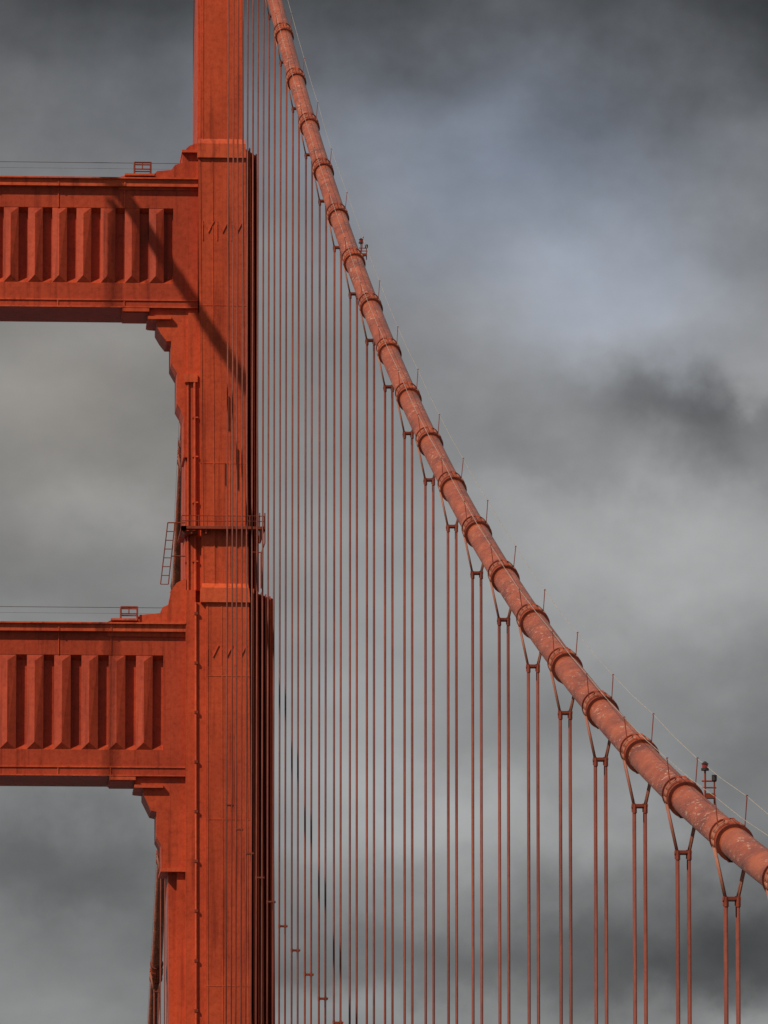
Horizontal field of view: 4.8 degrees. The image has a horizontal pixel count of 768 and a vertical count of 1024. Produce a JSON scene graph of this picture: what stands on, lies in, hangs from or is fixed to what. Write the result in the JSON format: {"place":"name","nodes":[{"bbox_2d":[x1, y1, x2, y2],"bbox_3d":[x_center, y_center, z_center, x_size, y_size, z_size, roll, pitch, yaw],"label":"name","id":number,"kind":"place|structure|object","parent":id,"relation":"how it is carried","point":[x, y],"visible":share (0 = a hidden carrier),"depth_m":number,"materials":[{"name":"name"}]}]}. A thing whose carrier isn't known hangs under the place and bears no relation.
{"place":"outdoors","nodes":[
{"label":"outdoors","id":0,"kind":"place"},
{"bbox_2d":[0,0,274,1023],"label":"bridge tower","id":1,"kind":"structure","parent":0,"point":[136,704],"depth_m":632.01,"materials":[{"name":"metal"}]},
{"bbox_2d":[0,0,767,1023],"label":"sky","id":2,"kind":"structure","parent":0,"point":[560,207],"materials":[{"name":"grey"}]},
{"bbox_3d":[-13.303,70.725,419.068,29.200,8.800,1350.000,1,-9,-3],"label":"bridge","id":3,"kind":"object","parent":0,"visible":0},
{"bbox_2d":[147,0,767,1023],"bbox_3d":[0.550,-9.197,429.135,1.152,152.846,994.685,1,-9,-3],"label":"cable","id":4,"kind":"object","parent":3,"relation":"attached to","point":[731,840],"visible":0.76,"depth_m":439.66,"materials":[{"name":"paint"}]},
{"bbox_2d":[359,238,367,259],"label":"beacon lamp","id":5,"kind":"object","parent":4,"relation":"attached to","point":[360,243],"visible":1,"depth_m":466.55,"materials":[{"name":"metal"}]},
{"bbox_2d":[701,761,716,804],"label":"beacon lamp","id":6,"kind":"object","parent":4,"relation":"attached to","point":[704,768],"visible":0.9,"depth_m":275.09,"materials":[{"name":"metal"}]}
]}

